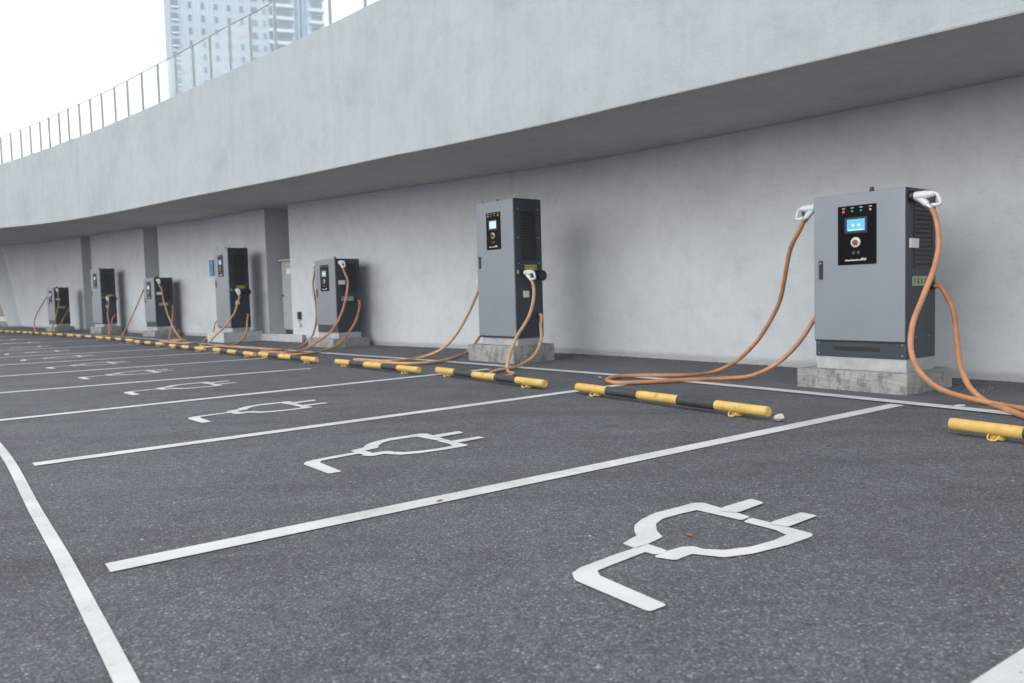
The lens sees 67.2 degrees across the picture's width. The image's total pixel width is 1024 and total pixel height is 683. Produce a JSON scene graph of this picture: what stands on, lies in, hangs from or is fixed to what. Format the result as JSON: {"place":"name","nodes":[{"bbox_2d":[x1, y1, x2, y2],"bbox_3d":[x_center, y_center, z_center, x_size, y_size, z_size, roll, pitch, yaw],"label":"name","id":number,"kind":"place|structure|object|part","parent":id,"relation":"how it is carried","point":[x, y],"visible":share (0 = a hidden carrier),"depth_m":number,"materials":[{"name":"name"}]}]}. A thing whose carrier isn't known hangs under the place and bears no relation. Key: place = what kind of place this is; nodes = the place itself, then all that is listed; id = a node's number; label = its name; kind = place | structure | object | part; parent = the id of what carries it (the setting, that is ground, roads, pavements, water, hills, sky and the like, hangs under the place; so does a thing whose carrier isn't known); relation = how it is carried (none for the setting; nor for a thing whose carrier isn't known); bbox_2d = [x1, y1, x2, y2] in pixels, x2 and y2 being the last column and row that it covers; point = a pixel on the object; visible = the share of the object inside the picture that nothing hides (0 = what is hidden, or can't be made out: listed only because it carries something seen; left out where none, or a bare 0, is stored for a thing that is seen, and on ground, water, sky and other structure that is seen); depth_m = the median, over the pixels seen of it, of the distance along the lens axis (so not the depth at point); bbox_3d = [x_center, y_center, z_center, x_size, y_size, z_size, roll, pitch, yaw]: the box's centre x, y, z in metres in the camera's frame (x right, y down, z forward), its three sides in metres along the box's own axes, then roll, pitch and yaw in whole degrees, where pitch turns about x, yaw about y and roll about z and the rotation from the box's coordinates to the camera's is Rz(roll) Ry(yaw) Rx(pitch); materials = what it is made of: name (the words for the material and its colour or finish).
{"place":"outdoors","nodes":[
{"label":"outdoors","id":0,"kind":"place"},
{"bbox_2d":[0,305,4,316],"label":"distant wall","id":1,"kind":"structure","parent":0,"point":[1,313],"depth_m":69.90,"materials":[{"name":"grey concrete"}]},
{"bbox_2d":[0,0,165,137],"label":"sky","id":2,"kind":"structure","parent":0,"point":[56,56],"materials":[{"name":"white"}]},
{"bbox_2d":[163,0,273,60],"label":"tower block","id":3,"kind":"structure","parent":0,"point":[188,23],"depth_m":192.54,"materials":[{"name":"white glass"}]},
{"bbox_2d":[250,7,256,12],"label":"window","id":4,"kind":"structure","parent":3,"relation":"in","point":[252,9],"depth_m":196.22,"materials":[{"name":"glass"}]},
{"bbox_2d":[0,321,1023,682],"bbox_3d":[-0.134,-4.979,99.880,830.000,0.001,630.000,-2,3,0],"label":"ground","id":5,"kind":"structure","parent":0,"point":[904,563],"depth_m":3.03,"materials":[{"name":"grey asphalt"}]},
{"bbox_2d":[10,331,28,333],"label":"wheel stop","id":6,"kind":"object","parent":5,"relation":"on","point":[25,332],"visible":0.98,"depth_m":28.87,"materials":[{"name":"yellow paint"}]},
{"bbox_2d":[4,350,69,354],"bbox_3d":[-10.017,0.223,16.282,1.217,0.002,0.679,-4,4,-36],"label":"plug marking","id":7,"kind":"object","parent":5,"relation":"on","point":[38,352],"visible":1,"depth_m":16.25,"materials":[{"name":"paint"}]},
{"bbox_2d":[29,331,46,334],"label":"wheel stop","id":8,"kind":"object","parent":5,"relation":"on","point":[43,333],"visible":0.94,"depth_m":27.01,"materials":[{"name":"yellow paint"}]},
{"bbox_2d":[34,296,46,331],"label":"charging cable","id":9,"kind":"object","parent":5,"relation":"on","point":[37,313],"visible":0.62,"depth_m":29.99,"materials":[{"name":"orange plastic"}]},
{"bbox_2d":[0,237,94,329],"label":"concrete wall","id":10,"kind":"structure","parent":5,"relation":"on","point":[30,273],"depth_m":36.16,"materials":[{"name":"grey concrete"}]},
{"bbox_2d":[37,288,68,334],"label":"charging cable","id":11,"kind":"object","parent":5,"relation":"on","point":[56,289],"visible":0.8,"depth_m":29.26,"materials":[{"name":"orange plastic"}]},
{"bbox_2d":[21,355,93,360],"bbox_3d":[-8.425,0.297,14.302,1.217,0.002,0.679,-4,4,-38],"label":"plug marking","id":12,"kind":"object","parent":5,"relation":"on","point":[60,356],"visible":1,"depth_m":14.37,"materials":[{"name":"paint"}]},
{"bbox_2d":[47,333,74,336],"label":"wheel stop","id":13,"kind":"object","parent":5,"relation":"on","point":[61,334],"visible":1,"depth_m":24.90,"materials":[{"name":"yellow paint"}]},
{"bbox_2d":[2,344,128,350],"bbox_3d":[-10.537,0.150,17.771,3.226,0.001,0.112,-3,4,-30],"label":"parking line","id":14,"kind":"object","parent":5,"relation":"on","point":[65,347],"visible":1,"depth_m":17.87,"materials":[{"name":"paint"}]},
{"bbox_2d":[0,442,139,682],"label":"aisle line","id":15,"kind":"object","parent":5,"relation":"on","point":[115,661],"visible":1,"depth_m":2.50,"materials":[{"name":"paint"}]},
{"bbox_2d":[0,349,154,357],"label":"parking line","id":16,"kind":"object","parent":5,"relation":"on","point":[78,353],"visible":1,"depth_m":15.44,"materials":[{"name":"paint"}]},
{"bbox_2d":[46,361,121,368],"bbox_3d":[-6.796,0.368,12.367,1.217,0.002,0.679,-5,5,-42],"label":"plug marking","id":17,"kind":"object","parent":5,"relation":"on","point":[87,363],"visible":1,"depth_m":12.42,"materials":[{"name":"paint"}]},
{"bbox_2d":[76,334,103,338],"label":"wheel stop","id":18,"kind":"object","parent":5,"relation":"on","point":[89,336],"visible":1,"depth_m":22.51,"materials":[{"name":"yellow paint"}]},
{"bbox_2d":[104,297,115,336],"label":"charging cable","id":19,"kind":"object","parent":5,"relation":"on","point":[109,327],"visible":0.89,"depth_m":25.09,"materials":[{"name":"orange plastic"}]},
{"bbox_2d":[6,352,217,364],"bbox_3d":[-7.203,0.308,13.574,4.134,0.001,0.112,-4,4,-32],"label":"parking line","id":20,"kind":"object","parent":5,"relation":"on","point":[109,358],"visible":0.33,"depth_m":13.63,"materials":[{"name":"paint"}]},
{"bbox_2d":[106,337,134,342],"bbox_3d":[-10.324,-0.051,20.262,0.150,0.099,2.840,-4,4,-39],"label":"wheel stop","id":21,"kind":"object","parent":5,"relation":"on","point":[122,339],"visible":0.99,"depth_m":19.96,"materials":[{"name":"yellow paint"}]},
{"bbox_2d":[104,282,143,337],"bbox_3d":[-11.596,-0.948,23.004,1.336,1.757,1.812,-5,5,-44],"label":"charging cable","id":22,"kind":"object","parent":5,"relation":"on","point":[133,312],"visible":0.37,"depth_m":23.26,"materials":[{"name":"orange plastic"}]},
{"bbox_2d":[90,228,159,332],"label":"concrete wall","id":23,"kind":"structure","parent":5,"relation":"on","point":[131,257],"depth_m":26.57,"materials":[{"name":"grey concrete"}]},
{"bbox_2d":[78,369,171,378],"bbox_3d":[-5.250,0.437,10.498,1.217,0.002,0.679,-5,5,-43],"label":"plug marking","id":24,"kind":"object","parent":5,"relation":"on","point":[153,371],"visible":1,"depth_m":10.45,"materials":[{"name":"paint"}]},
{"bbox_2d":[0,358,261,376],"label":"parking line","id":25,"kind":"object","parent":5,"relation":"on","point":[128,367],"visible":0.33,"depth_m":11.54,"materials":[{"name":"paint"}]},
{"bbox_2d":[0,370,283,392],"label":"parking line","id":26,"kind":"object","parent":5,"relation":"on","point":[138,381],"visible":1,"depth_m":9.28,"materials":[{"name":"paint"}]},
{"bbox_2d":[134,340,164,346],"bbox_3d":[-8.397,0.041,17.835,0.150,0.099,2.128,-4,4,-41],"label":"wheel stop","id":27,"kind":"object","parent":5,"relation":"on","point":[149,342],"visible":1,"depth_m":17.70,"materials":[{"name":"yellow paint"}]},
{"bbox_2d":[156,279,186,341],"bbox_3d":[-9.198,-0.901,20.793,0.514,1.718,4.763,-3,4,-27],"label":"charging cable","id":28,"kind":"object","parent":5,"relation":"on","point":[180,339],"visible":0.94,"depth_m":21.02,"materials":[{"name":"orange plastic"}]},
{"bbox_2d":[124,381,236,394],"bbox_3d":[-3.688,0.507,8.599,1.217,0.002,0.679,-5,5,-42],"label":"plug marking","id":29,"kind":"object","parent":5,"relation":"on","point":[161,388],"visible":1,"depth_m":8.59,"materials":[{"name":"paint"}]},
{"bbox_2d":[169,344,205,351],"bbox_3d":[-6.574,0.126,15.572,0.150,0.099,2.128,-4,4,-40],"label":"wheel stop","id":30,"kind":"object","parent":5,"relation":"on","point":[196,348],"visible":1,"depth_m":15.38,"materials":[{"name":"yellow paint"}]},
{"bbox_2d":[157,209,289,335],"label":"concrete wall","id":31,"kind":"structure","parent":5,"relation":"on","point":[185,252],"depth_m":20.95,"materials":[{"name":"grey concrete"}]},
{"bbox_2d":[209,260,213,275],"bbox_3d":[-8.317,-2.035,21.333,0.033,0.430,0.300,-4,4,-40],"label":"blue sign","id":32,"kind":"object","parent":31,"relation":"attached to","point":[211,267],"visible":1,"depth_m":21.29,"materials":[{"name":"plastic"}]},
{"bbox_2d":[199,289,248,347],"bbox_3d":[-6.519,-0.546,17.287,0.940,1.296,2.492,-2,3,-8],"label":"charging cable","id":33,"kind":"object","parent":5,"relation":"on","point":[238,292],"visible":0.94,"depth_m":17.89,"materials":[{"name":"orange plastic"}]},
{"bbox_2d":[213,348,256,356],"bbox_3d":[-4.944,0.194,13.673,0.150,0.099,2.128,-4,4,-38],"label":"wheel stop","id":34,"kind":"object","parent":5,"relation":"on","point":[237,352],"visible":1,"depth_m":13.48,"materials":[{"name":"yellow paint"}]},
{"bbox_2d":[0,369,488,420],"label":"parking line","id":35,"kind":"object","parent":5,"relation":"on","point":[216,397],"visible":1,"depth_m":7.50,"materials":[{"name":"paint"}]},
{"bbox_2d":[188,400,325,422],"bbox_3d":[-2.166,0.584,6.615,1.217,0.002,0.679,-4,4,-41],"label":"plug marking","id":36,"kind":"object","parent":5,"relation":"on","point":[198,419],"visible":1,"depth_m":6.59,"materials":[{"name":"paint"}]},
{"bbox_2d":[261,333,304,341],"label":"recess sill","id":37,"kind":"structure","parent":5,"relation":"on","point":[284,337],"depth_m":17.95,"materials":[{"name":"concrete"}]},
{"bbox_2d":[278,259,292,333],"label":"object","id":38,"kind":"object","parent":37,"relation":"on","point":[287,298],"visible":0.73,"depth_m":18.05,"materials":[{"name":"grey plastic"}]},
{"bbox_2d":[282,263,292,327],"bbox_3d":[-5.260,-1.075,18.031,0.049,1.520,0.480,-5,5,-42],"label":"door","id":39,"kind":"structure","parent":38,"relation":"in","point":[286,278],"depth_m":18.06,"materials":[{"name":"grey metal"}]},
{"bbox_2d":[258,352,318,362],"bbox_3d":[-3.544,0.250,12.098,0.150,0.099,2.128,-4,4,-40],"label":"wheel stop","id":40,"kind":"object","parent":5,"relation":"on","point":[307,359],"visible":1,"depth_m":11.92,"materials":[{"name":"yellow paint"}]},
{"bbox_2d":[260,260,360,354],"bbox_3d":[-3.483,-0.668,14.195,2.156,1.711,1.426,-4,4,-41],"label":"charging cable","id":41,"kind":"object","parent":5,"relation":"on","point":[341,262],"visible":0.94,"depth_m":14.41,"materials":[{"name":"orange plastic"}]},
{"bbox_2d":[33,385,621,465],"bbox_3d":[-0.836,0.576,6.154,5.120,0.001,0.112,-4,4,-39],"label":"parking line","id":42,"kind":"object","parent":5,"relation":"on","point":[218,439],"visible":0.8,"depth_m":5.48,"materials":[{"name":"paint"}]},
{"bbox_2d":[334,359,420,373],"bbox_3d":[-1.799,0.322,10.078,0.150,0.099,2.128,-4,4,-40],"label":"wheel stop","id":43,"kind":"object","parent":5,"relation":"on","point":[395,367],"visible":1,"depth_m":9.91,"materials":[{"name":"yellow paint"}]},
{"bbox_2d":[304,431,483,472],"bbox_3d":[-0.711,0.656,4.736,1.217,0.002,0.679,-4,4,-39],"label":"plug marking","id":44,"kind":"object","parent":5,"relation":"on","point":[316,464],"visible":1,"depth_m":4.70,"materials":[{"name":"paint"}]},
{"bbox_2d":[435,367,547,387],"bbox_3d":[-0.285,0.384,8.337,0.150,0.099,2.128,-4,4,-35],"label":"wheel stop","id":45,"kind":"object","parent":5,"relation":"on","point":[525,381],"visible":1,"depth_m":8.13,"materials":[{"name":"yellow paint"}]},
{"bbox_2d":[105,404,902,571],"bbox_3d":[0.776,0.641,4.329,5.470,0.001,0.112,-4,4,-36],"label":"parking line","id":46,"kind":"object","parent":5,"relation":"on","point":[192,550],"visible":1,"depth_m":3.48,"materials":[{"name":"paint"}]},
{"bbox_2d":[0,326,1023,410],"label":"apron","id":47,"kind":"object","parent":5,"relation":"on","point":[778,377],"visible":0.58,"depth_m":9.38,"materials":[{"name":"concrete"}]},
{"bbox_2d":[46,326,74,330],"bbox_3d":[-18.170,-0.496,30.998,1.035,0.212,0.725,2,5,42],"label":"concrete pad","id":48,"kind":"object","parent":47,"relation":"on","point":[69,328],"visible":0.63,"depth_m":30.72,"materials":[{"name":"grey concrete"}]},
{"bbox_2d":[47,286,70,326],"bbox_3d":[-18.215,-1.411,30.922,0.900,1.625,0.580,2,5,42],"label":"charging cabinet","id":49,"kind":"object","parent":48,"relation":"on","point":[52,299],"visible":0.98,"depth_m":30.68,"materials":[{"name":"black metal"}]},
{"bbox_3d":[-18.386,-1.492,30.736,0.829,1.294,0.034,2,5,42],"label":"door","id":50,"kind":"part","parent":49,"relation":"part of","materials":[{"name":"grey metal"}]},
{"bbox_2d":[90,326,120,333],"bbox_3d":[-14.229,-0.395,26.989,1.025,0.272,0.660,2,5,42],"label":"concrete pad","id":51,"kind":"object","parent":47,"relation":"on","point":[103,330],"visible":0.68,"depth_m":26.70,"materials":[{"name":"grey concrete"}]},
{"bbox_2d":[90,267,117,326],"bbox_3d":[-14.242,-1.558,26.877,0.975,2.062,0.535,2,5,42],"label":"charging cabinet","id":52,"kind":"object","parent":51,"relation":"on","point":[102,283],"visible":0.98,"depth_m":26.66,"materials":[{"name":"black metal"}]},
{"bbox_3d":[-14.423,-1.574,26.733,0.839,1.871,0.038,2,5,42],"label":"door","id":53,"kind":"part","parent":52,"relation":"part of","materials":[{"name":"grey metal"}]},
{"bbox_2d":[142,330,179,336],"bbox_3d":[-10.562,-0.238,23.185,0.725,0.212,1.015,-5,5,-44],"label":"concrete pad","id":54,"kind":"object","parent":47,"relation":"on","point":[153,333],"visible":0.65,"depth_m":22.83,"materials":[{"name":"grey concrete"}]},
{"bbox_2d":[143,276,174,330],"bbox_3d":[-10.601,-1.153,23.103,0.580,1.625,0.900,-5,5,-44],"label":"charging cabinet","id":55,"kind":"object","parent":54,"relation":"on","point":[156,317],"visible":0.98,"depth_m":22.84,"materials":[{"name":"black metal"}]},
{"bbox_3d":[-10.781,-1.235,22.926,0.034,1.294,0.829,-5,5,-44],"label":"door","id":56,"kind":"part","parent":55,"relation":"part of","materials":[{"name":"grey metal"}]},
{"bbox_2d":[159,320,216,343],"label":"charging cable","id":57,"kind":"object","parent":47,"relation":"on","point":[205,339],"visible":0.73,"depth_m":18.37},
{"bbox_2d":[207,330,261,342],"bbox_3d":[-6.763,-0.110,18.788,0.940,0.272,1.045,-5,5,-42],"label":"concrete pad","id":58,"kind":"object","parent":47,"relation":"on","point":[228,337],"visible":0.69,"depth_m":18.39,"materials":[{"name":"grey concrete"}]},
{"bbox_2d":[213,245,250,331],"bbox_3d":[-6.787,-1.274,18.682,0.535,2.062,0.975,-5,5,-42],"label":"charging cabinet","id":59,"kind":"object","parent":58,"relation":"on","point":[231,271],"visible":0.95,"depth_m":18.44,"materials":[{"name":"black metal"}]},
{"bbox_3d":[-6.981,-1.291,18.556,0.038,1.871,0.839,-5,5,-42],"label":"door","id":60,"kind":"part","parent":59,"relation":"part of","materials":[{"name":"grey metal"}]},
{"bbox_2d":[214,264,316,350],"bbox_3d":[-4.968,-0.717,15.894,2.684,1.734,1.318,2,5,45],"label":"charging cable","id":61,"kind":"object","parent":47,"relation":"on","point":[282,349],"visible":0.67,"depth_m":15.80,"materials":[{"name":"orange plastic"}]},
{"bbox_2d":[308,336,369,347],"bbox_3d":[-3.502,0.021,15.586,0.815,0.212,1.065,-4,4,-41],"label":"concrete pad","id":62,"kind":"object","parent":47,"relation":"on","point":[346,342],"visible":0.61,"depth_m":15.22,"materials":[{"name":"grey concrete"}]},
{"bbox_2d":[314,256,361,337],"bbox_3d":[-3.515,-0.893,15.482,0.580,1.625,0.900,-4,4,-41],"label":"charging cabinet","id":63,"kind":"object","parent":62,"relation":"on","point":[330,282],"visible":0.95,"depth_m":15.23,"materials":[{"name":"black metal"}]},
{"bbox_3d":[-3.705,-0.975,15.316,0.037,1.294,0.829,-4,4,-41],"label":"door","id":64,"kind":"part","parent":63,"relation":"part of","materials":[{"name":"grey metal"}]},
{"bbox_2d":[468,343,553,363],"bbox_3d":[-0.019,0.168,11.016,0.730,0.272,1.055,-4,4,-38],"label":"concrete pad","id":65,"kind":"object","parent":47,"relation":"on","point":[493,353],"visible":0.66,"depth_m":10.69,"materials":[{"name":"grey concrete"}]},
{"bbox_2d":[476,194,546,345],"bbox_3d":[-0.029,-0.993,10.865,0.535,2.062,0.975,-4,4,-38],"label":"charging cabinet","id":66,"kind":"object","parent":65,"relation":"on","point":[509,248],"visible":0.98,"depth_m":10.63,"materials":[{"name":"metal"}]},
{"bbox_2d":[353,276,480,364],"bbox_3d":[-1.246,-0.349,11.479,2.038,1.288,1.447,-4,4,-30],"label":"charging cable","id":67,"kind":"object","parent":66,"relation":"attached to","point":[396,361],"visible":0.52,"depth_m":11.40,"materials":[{"name":"orange plastic"}]},
{"bbox_3d":[-0.230,-1.010,10.748,0.038,1.871,0.839,-4,4,-38],"label":"door","id":68,"kind":"part","parent":66,"relation":"part of","materials":[{"name":"grey metal"}]},
{"bbox_2d":[297,342,1023,394],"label":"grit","id":69,"kind":"object","parent":47,"relation":"on","point":[979,390],"visible":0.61,"depth_m":8.90,"materials":[{"name":"grey gravel"}]},
{"bbox_2d":[797,365,951,395],"bbox_3d":[3.306,0.342,7.060,0.825,0.212,1.020,-4,4,-37],"label":"concrete pad","id":70,"kind":"object","parent":47,"relation":"on","point":[894,383],"visible":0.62,"depth_m":6.74,"materials":[{"name":"grey concrete"}]},
{"bbox_2d":[814,187,935,372],"bbox_3d":[3.240,-0.569,6.928,0.580,1.625,0.900,-4,4,-37],"label":"charging cabinet","id":71,"kind":"object","parent":70,"relation":"on","point":[874,252],"visible":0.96,"depth_m":6.70,"materials":[{"name":"metal"}]},
{"bbox_3d":[3.037,-0.652,6.777,0.037,1.294,0.829,-4,4,-37],"label":"door","id":72,"kind":"part","parent":71,"relation":"part of","materials":[{"name":"grey metal"}]},
{"bbox_2d":[488,270,542,375],"bbox_3d":[0.045,-0.274,9.663,0.364,1.291,2.222,-1,3,14],"label":"charging cable","id":73,"kind":"object","parent":5,"relation":"on","point":[529,274],"visible":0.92,"depth_m":10.09,"materials":[{"name":"orange plastic"}]},
{"bbox_2d":[46,332,1011,414],"bbox_3d":[-8.007,0.048,18.288,1.187,0.001,40.941,-5,4,-41],"label":"painted parking line","id":74,"kind":"object","parent":5,"relation":"on","point":[889,400],"visible":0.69,"depth_m":7.17,"materials":[{"name":"paint"}]},
{"bbox_2d":[288,76,1023,382],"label":"concrete wall","id":75,"kind":"structure","parent":5,"relation":"on","point":[677,251],"depth_m":9.86,"materials":[{"name":"grey concrete"}]},
{"bbox_2d":[297,312,301,325],"bbox_3d":[-4.830,-0.511,17.529,0.080,0.330,0.110,-5,5,-44],"label":"wall socket","id":76,"kind":"object","parent":75,"relation":"attached to","point":[299,315],"depth_m":17.50,"materials":[{"name":"white plastic"}]},
{"bbox_2d":[575,383,771,416],"bbox_3d":[1.202,0.467,6.271,0.150,0.099,2.128,-4,4,-34],"label":"wheel stop","id":77,"kind":"object","parent":5,"relation":"on","point":[737,409],"visible":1,"depth_m":6.03,"materials":[{"name":"yellow paint"}]},
{"bbox_2d":[572,499,815,610],"bbox_3d":[0.681,0.730,2.846,1.217,0.002,0.679,-4,4,-36],"label":"plug marking","id":78,"kind":"object","parent":5,"relation":"on","point":[646,531],"visible":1,"depth_m":2.76,"materials":[{"name":"paint"}]},
{"bbox_2d":[605,204,814,384],"bbox_3d":[2.132,-0.451,7.948,2.314,1.708,1.146,-1,3,15],"label":"charging cable","id":79,"kind":"object","parent":5,"relation":"on","point":[809,210],"visible":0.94,"depth_m":7.76,"materials":[{"name":"orange plastic"}]},
{"bbox_2d":[774,414,784,420],"bbox_3d":[1.852,0.525,5.341,0.090,0.049,0.066,-4,4,-35],"label":"broken chunk","id":80,"kind":"object","parent":5,"relation":"on","point":[779,417],"visible":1,"depth_m":5.32,"materials":[{"name":"white concrete"}]},
{"bbox_2d":[907,190,1023,418],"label":"charging cable","id":81,"kind":"object","parent":5,"relation":"on","point":[921,197],"visible":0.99,"depth_m":6.11,"materials":[{"name":"orange plastic"}]},
{"bbox_2d":[948,418,1023,440],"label":"wheel stop","id":82,"kind":"object","parent":5,"relation":"on","point":[998,431],"visible":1,"depth_m":4.52,"materials":[{"name":"yellow paint"}]},
{"bbox_2d":[970,648,1023,682],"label":"parking line","id":83,"kind":"object","parent":5,"relation":"on","point":[1010,669],"depth_m":1.81,"materials":[{"name":"paint"}]},
{"bbox_3d":[-7.513,-2.211,23.115,27.492,4.328,30.301,-2,3,0],"label":"back wall","id":84,"kind":"object","parent":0,"visible":0},
{"bbox_2d":[0,0,1023,244],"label":"elevated ramp","id":85,"kind":"structure","parent":84,"relation":"on","point":[384,94],"depth_m":9.85,"materials":[{"name":"concrete"}]},
{"bbox_2d":[0,0,377,163],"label":"glass railing","id":86,"kind":"object","parent":85,"relation":"on","point":[272,26],"visible":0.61,"depth_m":15.76,"materials":[{"name":"glass"}]}
]}

